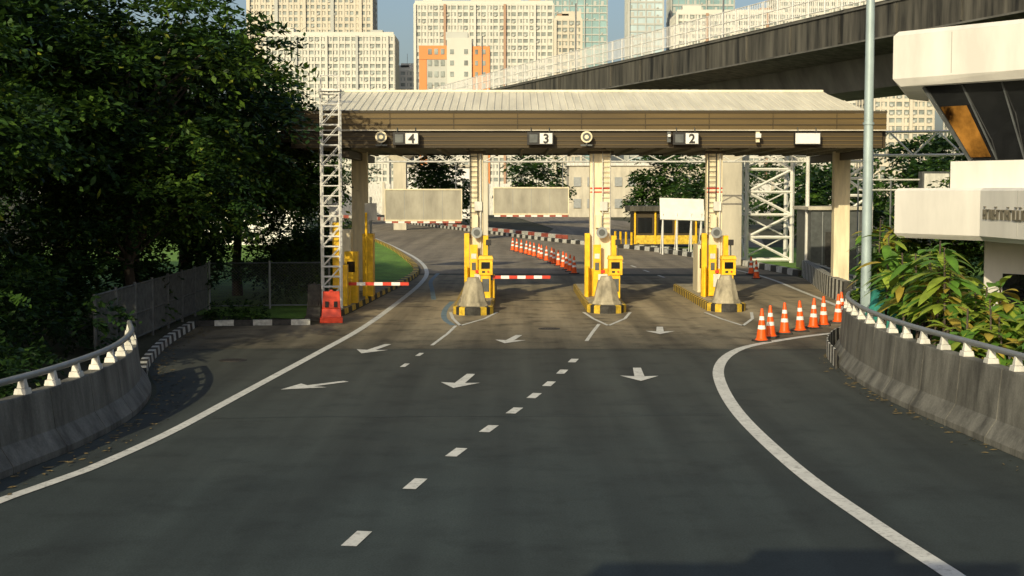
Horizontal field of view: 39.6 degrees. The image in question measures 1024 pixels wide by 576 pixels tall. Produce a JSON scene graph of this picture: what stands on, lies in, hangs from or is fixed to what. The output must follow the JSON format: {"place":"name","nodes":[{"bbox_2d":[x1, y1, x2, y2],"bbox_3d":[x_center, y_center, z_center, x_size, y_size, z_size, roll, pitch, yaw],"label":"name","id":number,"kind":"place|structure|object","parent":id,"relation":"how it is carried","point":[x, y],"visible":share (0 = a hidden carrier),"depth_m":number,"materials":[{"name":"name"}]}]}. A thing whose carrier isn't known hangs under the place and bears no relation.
{"place":"outdoors","nodes":[
{"label":"outdoors","id":0,"kind":"place"},
{"bbox_2d":[209,183,317,244],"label":"site office building","id":1,"kind":"structure","parent":0,"point":[252,227],"depth_m":117.95,"materials":[{"name":"white paint"}]},
{"bbox_2d":[246,0,377,124],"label":"residential tower","id":2,"kind":"structure","parent":0,"point":[335,15],"depth_m":647.65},
{"bbox_2d":[264,16,398,183],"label":"residential tower","id":3,"kind":"structure","parent":0,"point":[354,60],"depth_m":594.68,"materials":[{"name":"concrete"}]},
{"bbox_2d":[324,197,386,309],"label":"toll island","id":4,"kind":"structure","parent":0,"point":[350,263],"depth_m":55.13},
{"bbox_2d":[348,278,408,304],"bbox_3d":[-5.083,0.135,52.700,2.541,0.965,0.444,0,4,0],"label":"boom barrier","id":5,"kind":"object","parent":4,"relation":"attached to","point":[375,283],"visible":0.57,"depth_m":52.47,"materials":[{"name":"metal"}]},
{"bbox_2d":[399,54,413,164],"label":"residential tower","id":6,"kind":"structure","parent":0,"point":[406,76],"depth_m":699.49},
{"bbox_2d":[407,165,469,218],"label":"white building","id":7,"kind":"structure","parent":0,"point":[467,171],"depth_m":235.28,"materials":[{"name":"paint"}]},
{"bbox_2d":[419,32,490,183],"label":"orange white building","id":8,"kind":"structure","parent":0,"point":[458,57],"depth_m":446.44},
{"bbox_2d":[428,49,485,164],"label":"windows","id":9,"kind":"structure","parent":8,"relation":"in","point":[429,50],"depth_m":446.54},
{"bbox_2d":[453,149,496,315],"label":"toll island","id":10,"kind":"structure","parent":0,"point":[474,298],"depth_m":55.55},
{"bbox_2d":[491,274,549,297],"bbox_3d":[0.217,-0.063,55.493,2.541,0.985,0.444,0,4,0],"label":"boom barrier","id":11,"kind":"object","parent":10,"relation":"attached to","point":[493,277],"visible":0.78,"depth_m":55.26,"materials":[{"name":"metal"}]},
{"bbox_2d":[18,0,944,193],"label":"sky","id":12,"kind":"structure","parent":0,"point":[396,16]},
{"bbox_2d":[413,0,553,183],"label":"residential tower","id":13,"kind":"structure","parent":0,"point":[514,33],"depth_m":593.76,"materials":[{"name":"concrete"}]},
{"bbox_2d":[471,0,520,0],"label":"residential tower","id":14,"kind":"structure","parent":0,"point":[495,0],"depth_m":711.58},
{"bbox_2d":[165,275,840,348],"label":"toll plaza pavement","id":15,"kind":"structure","parent":0,"point":[526,309],"depth_m":47.62,"materials":[{"name":"concrete"}]},
{"bbox_2d":[320,290,342,322],"bbox_3d":[-6.100,0.609,48.050,0.759,1.100,0.620,0,4,-6],"label":"plastic barrier","id":16,"kind":"object","parent":15,"relation":"on","point":[331,309],"visible":1,"depth_m":47.87,"materials":[{"name":"red plastic"}]},
{"bbox_2d":[428,273,454,324],"bbox_3d":[-3.151,0.211,62.040,0.917,0.001,30.286,0,4,-5],"label":"blue road marking","id":17,"kind":"object","parent":15,"relation":"on","point":[445,308],"visible":1,"depth_m":56.62,"materials":[{"name":"paint"}]},
{"bbox_2d":[280,89,886,290],"bbox_3d":[2.675,-4.043,60.285,23.550,8.750,11.160,0,4,0],"label":"toll canopy","id":18,"kind":"object","parent":15,"relation":"on","point":[642,122],"visible":0.81,"depth_m":54.88,"materials":[{"name":"metal"}]},
{"bbox_2d":[375,131,386,145],"bbox_3d":[-5.000,-5.718,54.436,0.440,0.560,0.325,0,4,0],"label":"round signal lamp","id":19,"kind":"object","parent":18,"relation":"attached to","point":[381,137],"visible":1,"depth_m":54.29,"materials":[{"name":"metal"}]},
{"bbox_2d":[393,127,418,144],"bbox_3d":[-4.050,-5.814,54.426,1.000,0.675,0.361,0,4,0],"label":"lane number sign","id":20,"kind":"object","parent":18,"relation":"attached to","point":[405,138],"visible":1,"depth_m":54.28,"materials":[{"name":"black paint"}]},
{"bbox_2d":[527,128,552,144],"bbox_3d":[1.080,-5.814,54.426,1.000,0.675,0.361,0,4,0],"label":"lane number sign","id":21,"kind":"object","parent":18,"relation":"attached to","point":[539,138],"visible":1,"depth_m":54.27,"materials":[{"name":"black paint"}]},
{"bbox_2d":[581,131,591,145],"bbox_3d":[2.850,-5.718,54.436,0.440,0.560,0.325,0,4,0],"label":"round signal lamp","id":22,"kind":"object","parent":18,"relation":"attached to","point":[586,137],"visible":1,"depth_m":54.29,"materials":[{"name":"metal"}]},
{"bbox_2d":[672,127,698,144],"bbox_3d":[6.650,-5.814,54.426,1.000,0.675,0.361,0,4,0],"label":"lane number sign","id":23,"kind":"object","parent":18,"relation":"attached to","point":[685,138],"visible":1,"depth_m":54.28,"materials":[{"name":"black paint"}]},
{"bbox_2d":[755,132,760,141],"bbox_3d":[9.400,-5.787,54.440,0.200,0.417,0.412,0,4,0],"label":"security camera","id":24,"kind":"object","parent":18,"relation":"attached to","point":[757,136],"visible":1,"depth_m":54.32,"materials":[{"name":"beige paint"}]},
{"bbox_2d":[794,127,820,144],"bbox_3d":[11.300,-5.815,54.437,1.000,0.675,0.340,0,4,0],"label":"lane number sign","id":25,"kind":"object","parent":18,"relation":"attached to","point":[807,138],"visible":1,"depth_m":54.28,"materials":[{"name":"white paint"}]},
{"bbox_2d":[751,260,760,278],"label":"traffic cone","id":26,"kind":"object","parent":15,"relation":"on","point":[756,273],"visible":1,"depth_m":72.01,"materials":[{"name":"orange plastic"}]},
{"bbox_2d":[751,308,771,341],"bbox_3d":[7.350,1.086,41.853,0.432,0.978,0.433,-2,6,-22],"label":"traffic cone","id":27,"kind":"object","parent":15,"relation":"on","point":[761,336],"visible":1,"depth_m":41.77,"materials":[{"name":"orange plastic"}]},
{"bbox_2d":[766,305,779,337],"bbox_3d":[7.809,1.011,42.972,0.433,0.978,0.433,0,3,27],"label":"traffic cone","id":28,"kind":"object","parent":15,"relation":"on","point":[770,330],"visible":0.92,"depth_m":42.88,"materials":[{"name":"orange plastic"}]},
{"bbox_2d":[776,302,792,334],"bbox_3d":[8.449,0.936,44.076,0.433,0.978,0.433,0,2,-6],"label":"traffic cone","id":29,"kind":"object","parent":15,"relation":"on","point":[784,326],"visible":1,"depth_m":43.99,"materials":[{"name":"orange plastic"}]},
{"bbox_2d":[791,300,809,331],"bbox_3d":[9.083,0.883,44.859,0.433,0.978,0.433,-3,4,-15],"label":"traffic cone","id":30,"kind":"object","parent":15,"relation":"on","point":[800,326],"visible":1,"depth_m":44.77,"materials":[{"name":"orange plastic"}]},
{"bbox_2d":[805,298,822,328],"bbox_3d":[9.731,0.815,45.866,0.433,0.978,0.433,0,3,-21],"label":"traffic cone","id":31,"kind":"object","parent":15,"relation":"on","point":[813,321],"visible":0.98,"depth_m":45.78,"materials":[{"name":"orange plastic"}]},
{"bbox_2d":[818,296,830,326],"bbox_3d":[10.243,0.756,46.751,0.433,0.978,0.433,1,5,17],"label":"traffic cone","id":32,"kind":"object","parent":15,"relation":"on","point":[823,319],"visible":0.97,"depth_m":46.66,"materials":[{"name":"orange plastic"}]},
{"bbox_2d":[802,260,851,300],"bbox_3d":[14.193,-0.419,65.262,0.562,0.850,17.807,0,4,6],"label":"striped barrier","id":33,"kind":"object","parent":15,"relation":"on","point":[824,281],"visible":0.89,"depth_m":61.81,"materials":[{"name":"black paint"}]},
{"bbox_2d":[831,294,841,323],"bbox_3d":[10.954,0.688,47.756,0.433,0.978,0.433,1,4,12],"label":"traffic cone","id":34,"kind":"object","parent":15,"relation":"on","point":[837,319],"visible":0.92,"depth_m":47.67,"materials":[{"name":"orange plastic"}]},
{"bbox_2d":[840,292,843,309],"bbox_3d":[11.299,0.620,48.772,0.433,0.978,0.433,1,2,40],"label":"traffic cone","id":35,"kind":"object","parent":15,"relation":"on","point":[841,299],"visible":0.34,"depth_m":48.70,"materials":[{"name":"orange plastic"}]},
{"bbox_2d":[0,196,1019,477],"bbox_3d":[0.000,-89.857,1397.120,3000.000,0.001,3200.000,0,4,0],"label":"ground","id":36,"kind":"structure","parent":0,"point":[146,342],"depth_m":48.83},
{"bbox_2d":[0,8,96,259],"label":"broadleaf tree","id":37,"kind":"object","parent":36,"relation":"on","point":[26,139],"visible":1,"depth_m":33.61,"materials":[{"name":"green plant"}]},
{"bbox_2d":[0,5,115,190],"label":"broadleaf tree","id":38,"kind":"object","parent":36,"relation":"on","point":[60,66],"depth_m":49.76,"materials":[{"name":"green plant"}]},
{"bbox_2d":[0,320,150,479],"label":"concrete barrier","id":39,"kind":"object","parent":36,"relation":"on","point":[54,416],"visible":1,"depth_m":24.66,"materials":[{"name":"grey concrete"}]},
{"bbox_2d":[0,0,168,211],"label":"broadleaf tree","id":40,"kind":"object","parent":36,"relation":"on","point":[89,102],"visible":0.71,"depth_m":40.94,"materials":[{"name":"green plant"}]},
{"bbox_2d":[0,173,264,398],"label":"undergrowth","id":41,"kind":"object","parent":36,"relation":"on","point":[42,289],"visible":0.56,"depth_m":39.62,"materials":[{"name":"green plant"}]},
{"bbox_2d":[3,98,270,309],"bbox_3d":[-11.775,-2.343,44.993,7.809,7.576,7.838,1,4,19],"label":"broadleaf tree","id":42,"kind":"object","parent":36,"relation":"on","point":[131,209],"visible":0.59,"depth_m":43.53,"materials":[{"name":"green plant"}]},
{"bbox_2d":[92,263,207,351],"bbox_3d":[-11.100,0.489,44.885,0.084,1.780,15.589,0,4,-1],"label":"metal fence","id":43,"kind":"object","parent":36,"relation":"on","point":[190,293],"visible":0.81,"depth_m":44.40,"materials":[{"name":"grey metal"}]},
{"bbox_2d":[0,0,327,291],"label":"broadleaf tree","id":44,"kind":"object","parent":36,"relation":"on","point":[179,44],"visible":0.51,"depth_m":46.70,"materials":[{"name":"green plant"}]},
{"bbox_2d":[5,237,412,318],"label":"grass verge","id":45,"kind":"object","parent":36,"relation":"on","point":[391,265],"depth_m":67.37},
{"bbox_2d":[4,11,191,258],"bbox_3d":[-19.120,-5.753,59.608,14.037,12.489,13.244,-2,4,-21],"label":"broadleaf tree","id":46,"kind":"object","parent":45,"relation":"on","point":[75,80],"visible":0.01,"depth_m":59.98,"materials":[{"name":"green plant"}]},
{"bbox_2d":[41,22,350,268],"bbox_3d":[-12.770,-4.964,55.444,11.876,11.479,11.832,2,4,27],"label":"broadleaf tree","id":47,"kind":"object","parent":45,"relation":"on","point":[299,156],"visible":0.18,"depth_m":54.91,"materials":[{"name":"green plant"}]},
{"bbox_2d":[152,90,357,295],"bbox_3d":[-11.732,-4.050,59.855,10.106,8.992,9.536,2,4,24],"label":"broadleaf tree","id":48,"kind":"object","parent":45,"relation":"on","point":[307,214],"visible":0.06,"depth_m":58.83,"materials":[{"name":"green plant"}]},
{"bbox_2d":[208,260,330,308],"bbox_3d":[-9.100,-0.111,53.414,4.528,1.830,0.087,-1,4,-8],"label":"chain link fence","id":49,"kind":"object","parent":45,"relation":"on","point":[269,263],"visible":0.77,"depth_m":53.37,"materials":[{"name":"metal"}]},
{"bbox_2d":[375,155,809,259],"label":"height limit gantry","id":50,"kind":"object","parent":45,"relation":"on","point":[807,193],"visible":0.48,"depth_m":79.73,"materials":[{"name":"metal"}]},
{"bbox_2d":[385,162,461,222],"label":"hanging sign board","id":51,"kind":"object","parent":50,"relation":"attached to","point":[423,205],"visible":1,"depth_m":79.87,"materials":[{"name":"beige paint"}]},
{"bbox_2d":[493,162,568,216],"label":"hanging sign board","id":52,"kind":"object","parent":50,"relation":"attached to","point":[531,201],"visible":1,"depth_m":79.85,"materials":[{"name":"beige paint"}]},
{"bbox_2d":[196,319,309,325],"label":"striped kerb","id":53,"kind":"structure","parent":36,"relation":"on","point":[253,322],"depth_m":46.98,"materials":[{"name":"black paint"}]},
{"bbox_2d":[199,257,332,319],"bbox_3d":[-8.667,0.121,51.739,3.782,2.212,9.258,0,4,0],"label":"hedge","id":54,"kind":"object","parent":36,"relation":"on","point":[240,316],"visible":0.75,"depth_m":54.26,"materials":[{"name":"green plant"}]},
{"bbox_2d":[224,191,351,291],"bbox_3d":[-9.828,-2.507,71.319,5.746,5.072,31.133,0,4,-3],"label":"shrub","id":55,"kind":"object","parent":36,"relation":"on","point":[301,246],"visible":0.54,"depth_m":58.04,"materials":[{"name":"green plant"}]},
{"bbox_2d":[305,283,321,320],"bbox_3d":[-6.750,0.469,48.642,0.575,1.300,0.620,0,4,3],"label":"plastic barrier","id":56,"kind":"object","parent":36,"relation":"on","point":[314,305],"visible":0.79,"depth_m":48.48,"materials":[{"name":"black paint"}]},
{"bbox_2d":[318,75,342,307],"bbox_3d":[-6.450,-3.330,50.680,0.750,8.421,0.621,0,4,0],"label":"lattice mast","id":57,"kind":"object","parent":36,"relation":"on","point":[322,183],"visible":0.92,"depth_m":50.61,"materials":[{"name":"metal"}]},
{"bbox_2d":[341,239,418,315],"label":"striped kerb","id":58,"kind":"structure","parent":36,"relation":"on","point":[413,274],"depth_m":68.45,"materials":[{"name":"black paint"}]},
{"bbox_2d":[318,214,567,238],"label":"striped kerb","id":59,"kind":"structure","parent":36,"relation":"on","point":[551,235],"depth_m":147.91,"materials":[{"name":"red paint"}]},
{"bbox_2d":[0,133,965,240],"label":"distant trees","id":60,"kind":"object","parent":36,"relation":"on","point":[820,186],"visible":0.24,"depth_m":168.38,"materials":[{"name":"green plant"}]},
{"bbox_2d":[319,182,874,214],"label":"boundary wall","id":61,"kind":"structure","parent":36,"relation":"on","point":[376,192],"depth_m":274.37,"materials":[{"name":"white paint"}]},
{"bbox_2d":[410,223,801,276],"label":"striped kerb","id":62,"kind":"structure","parent":36,"relation":"on","point":[783,269],"depth_m":107.42,"materials":[{"name":"black paint"}]},
{"bbox_2d":[614,231,632,244],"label":"yellow posts","id":63,"kind":"object","parent":36,"relation":"on","point":[631,242],"visible":0.69,"depth_m":110.94,"materials":[{"name":"metal"}]},
{"bbox_2d":[572,239,692,251],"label":"striped kerb","id":64,"kind":"structure","parent":36,"relation":"on","point":[683,249],"depth_m":107.73,"materials":[{"name":"black paint"}]},
{"bbox_2d":[564,163,704,216],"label":"concrete building","id":65,"kind":"structure","parent":36,"relation":"on","point":[577,178],"depth_m":249.33,"materials":[{"name":"white paint"}]},
{"bbox_2d":[279,0,1023,265],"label":"elevated viaduct","id":66,"kind":"object","parent":36,"relation":"on","point":[825,52],"visible":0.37,"depth_m":77.55,"materials":[{"name":"concrete"}]},
{"bbox_2d":[666,246,983,290],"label":"grass verge","id":67,"kind":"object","parent":36,"relation":"on","point":[763,253],"depth_m":95.16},
{"bbox_2d":[793,206,872,270],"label":"equipment shelter","id":68,"kind":"object","parent":67,"relation":"on","point":[819,235],"visible":0.4,"depth_m":79.00,"materials":[{"name":"metal"}]},
{"bbox_2d":[814,263,855,288],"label":"guard rail","id":69,"kind":"object","parent":67,"relation":"on","point":[828,269],"visible":0.31,"depth_m":67.32,"materials":[{"name":"metal"}]},
{"bbox_2d":[850,149,873,230],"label":"lattice tower","id":70,"kind":"structure","parent":67,"relation":"on","point":[855,178],"depth_m":83.74,"materials":[{"name":"metal"}]},
{"bbox_2d":[856,171,954,279],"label":"metal gantry walkway","id":71,"kind":"structure","parent":67,"relation":"on","point":[925,178],"depth_m":69.63,"materials":[{"name":"metal"}]},
{"bbox_2d":[918,141,983,276],"bbox_3d":[26.631,-5.351,71.723,11.474,8.889,30.952,2,4,31],"label":"roadside tree cluster","id":72,"kind":"object","parent":67,"relation":"on","point":[942,183],"depth_m":62.04,"materials":[{"name":"green plant"}]},
{"bbox_2d":[826,327,840,367],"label":"striped kerb","id":73,"kind":"structure","parent":36,"relation":"on","point":[833,336],"depth_m":37.65,"materials":[{"name":"black paint"}]},
{"bbox_2d":[860,0,874,312],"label":"street lamp","id":74,"kind":"object","parent":36,"relation":"on","point":[866,242],"visible":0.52,"depth_m":38.05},
{"bbox_2d":[865,286,915,338],"bbox_3d":[10.250,0.750,39.039,1.606,2.047,3.308,1,4,19],"label":"shade net heap","id":75,"kind":"object","parent":36,"relation":"on","point":[874,300],"visible":0.16,"depth_m":38.16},
{"bbox_2d":[843,238,983,338],"bbox_3d":[11.363,0.019,39.890,3.291,3.194,5.414,3,5,39],"label":"garden shrub","id":76,"kind":"object","parent":36,"relation":"on","point":[965,251],"visible":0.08,"depth_m":39.71,"materials":[{"name":"green plant"}]},
{"bbox_2d":[834,280,1023,459],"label":"concrete barrier","id":77,"kind":"object","parent":36,"relation":"on","point":[965,391],"visible":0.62,"depth_m":27.72,"materials":[{"name":"grey concrete"}]},
{"bbox_2d":[847,212,1023,366],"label":"broad leaved shrub","id":78,"kind":"object","parent":36,"relation":"on","point":[925,291],"visible":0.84,"depth_m":31.73,"materials":[{"name":"green plant"}]},
{"bbox_2d":[983,241,1023,358],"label":"ground storey","id":79,"kind":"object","parent":36,"relation":"on","point":[1001,260],"visible":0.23,"depth_m":36.71,"materials":[{"name":"white concrete"}]},
{"bbox_2d":[894,188,1023,243],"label":"ring","id":80,"kind":"object","parent":79,"relation":"on","point":[942,213],"visible":1,"depth_m":35.61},
{"bbox_2d":[950,160,1023,187],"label":"ledge","id":81,"kind":"object","parent":80,"relation":"on","point":[991,174],"visible":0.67,"depth_m":36.24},
{"bbox_2d":[925,80,1023,160],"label":"sloped windows","id":82,"kind":"structure","parent":81,"relation":"on","point":[989,103],"depth_m":36.40,"materials":[{"name":"black glass"}]},
{"bbox_2d":[893,19,1023,100],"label":"ring","id":83,"kind":"object","parent":82,"relation":"on","point":[977,53],"visible":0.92,"depth_m":36.36,"materials":[{"name":"concrete"}]},
{"bbox_2d":[941,105,990,156],"bbox_3d":[11.795,-4.070,36.993,1.428,1.339,0.192,3,5,37],"label":"amber window pane","id":84,"kind":"object","parent":82,"relation":"attached to","point":[962,123],"visible":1,"depth_m":36.97,"materials":[{"name":"orange glass"}]},
{"bbox_2d":[922,82,1023,160],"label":"window mullions","id":85,"kind":"object","parent":82,"relation":"attached to","point":[948,126],"depth_m":36.83,"materials":[{"name":"metal"}]},
{"bbox_2d":[982,206,1023,220],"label":"raised lettering","id":86,"kind":"object","parent":80,"relation":"attached to","point":[988,214],"visible":1,"depth_m":33.36,"materials":[{"name":"grey metal"}]},
{"bbox_2d":[0,269,1023,575],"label":"road","id":87,"kind":"structure","parent":0,"point":[580,467],"depth_m":22.03,"materials":[{"name":"asphalt"}]},
{"bbox_2d":[140,320,196,374],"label":"striped kerb","id":88,"kind":"structure","parent":87,"relation":"on","point":[153,352],"depth_m":40.13,"materials":[{"name":"black paint"}]},
{"bbox_2d":[219,358,246,361],"bbox_3d":[-7.300,1.883,37.211,0.714,0.024,0.714,0,4,0],"label":"manhole cover","id":89,"kind":"object","parent":87,"relation":"on","point":[232,360],"visible":1,"depth_m":37.07,"materials":[{"name":"metal"}]},
{"bbox_2d":[0,238,965,575],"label":"road markings","id":90,"kind":"object","parent":87,"relation":"on","point":[834,496],"visible":0.88,"depth_m":25.99,"materials":[{"name":"paint"}]},
{"bbox_2d":[0,327,1018,494],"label":"leaf litter","id":91,"kind":"object","parent":87,"relation":"on","point":[158,364],"visible":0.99,"depth_m":28.16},
{"bbox_2d":[325,217,780,273],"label":"road beyond toll","id":92,"kind":"structure","parent":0,"point":[436,250],"depth_m":107.00,"materials":[{"name":"asphalt"}]},
{"bbox_2d":[550,249,555,263],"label":"traffic cone","id":93,"kind":"object","parent":92,"relation":"on","point":[553,258],"visible":0.95,"depth_m":86.65,"materials":[{"name":"orange plastic"}]},
{"bbox_2d":[554,250,560,265],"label":"traffic cone","id":94,"kind":"object","parent":92,"relation":"on","point":[558,262],"visible":0.97,"depth_m":84.63,"materials":[{"name":"orange plastic"}]},
{"bbox_2d":[559,251,564,267],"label":"traffic cone","id":95,"kind":"object","parent":92,"relation":"on","point":[562,262],"visible":0.85,"depth_m":82.58,"materials":[{"name":"orange plastic"}]},
{"bbox_2d":[562,253,567,269],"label":"traffic cone","id":96,"kind":"object","parent":92,"relation":"on","point":[566,263],"visible":0.88,"depth_m":80.56,"materials":[{"name":"orange plastic"}]},
{"bbox_2d":[565,254,571,271],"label":"traffic cone","id":97,"kind":"object","parent":92,"relation":"on","point":[569,268],"visible":0.87,"depth_m":78.53,"materials":[{"name":"orange plastic"}]},
{"bbox_2d":[569,256,578,273],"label":"traffic cone","id":98,"kind":"object","parent":92,"relation":"on","point":[574,270],"visible":1,"depth_m":76.49,"materials":[{"name":"orange plastic"}]},
{"bbox_2d":[625,206,697,243],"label":"guard kiosk","id":99,"kind":"object","parent":92,"relation":"on","point":[645,224],"visible":0.63,"depth_m":111.86,"materials":[{"name":"yellow metal"}]},
{"bbox_2d":[659,198,703,254],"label":"white panel sign","id":100,"kind":"object","parent":92,"relation":"on","point":[682,209],"visible":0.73,"depth_m":99.99,"materials":[{"name":"metal"}]},
{"bbox_2d":[746,256,753,273],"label":"traffic cone","id":101,"kind":"object","parent":92,"relation":"on","point":[751,270],"visible":0.93,"depth_m":76.02,"materials":[{"name":"orange plastic"}]},
{"bbox_2d":[553,11,582,183],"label":"residential tower","id":102,"kind":"structure","parent":0,"point":[564,31],"depth_m":592.22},
{"bbox_2d":[545,0,607,160],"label":"glass office tower","id":103,"kind":"structure","parent":0,"point":[594,15],"depth_m":811.38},
{"bbox_2d":[573,149,625,313],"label":"toll island","id":104,"kind":"structure","parent":0,"point":[598,291],"depth_m":55.66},
{"bbox_2d":[624,0,663,160],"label":"glass office tower","id":105,"kind":"structure","parent":0,"point":[643,16],"depth_m":791.70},
{"bbox_2d":[666,0,734,49],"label":"glass office tower","id":106,"kind":"structure","parent":0,"point":[673,7],"depth_m":820.77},
{"bbox_2d":[674,149,745,311],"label":"toll island","id":107,"kind":"structure","parent":0,"point":[712,288],"depth_m":55.66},
{"bbox_2d":[669,5,786,183],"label":"residential tower","id":108,"kind":"structure","parent":0,"point":[685,13],"depth_m":603.58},
{"bbox_2d":[741,155,794,262],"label":"lattice tower","id":109,"kind":"structure","parent":0,"point":[786,214],"depth_m":87.92,"materials":[{"name":"metal"}]},
{"bbox_2d":[794,130,963,157],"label":"truss gantry","id":110,"kind":"object","parent":109,"relation":"attached to","point":[940,132],"visible":0.44,"depth_m":85.00,"materials":[{"name":"metal"}]},
{"bbox_2d":[767,0,882,182],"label":"residential tower","id":111,"kind":"structure","parent":0,"point":[821,4],"depth_m":632.86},
{"bbox_2d":[854,95,934,204],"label":"residential tower","id":112,"kind":"structure","parent":0,"point":[904,112],"depth_m":496.86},
{"bbox_2d":[943,122,961,160],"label":"residential tower","id":113,"kind":"structure","parent":0,"point":[946,134],"depth_m":495.25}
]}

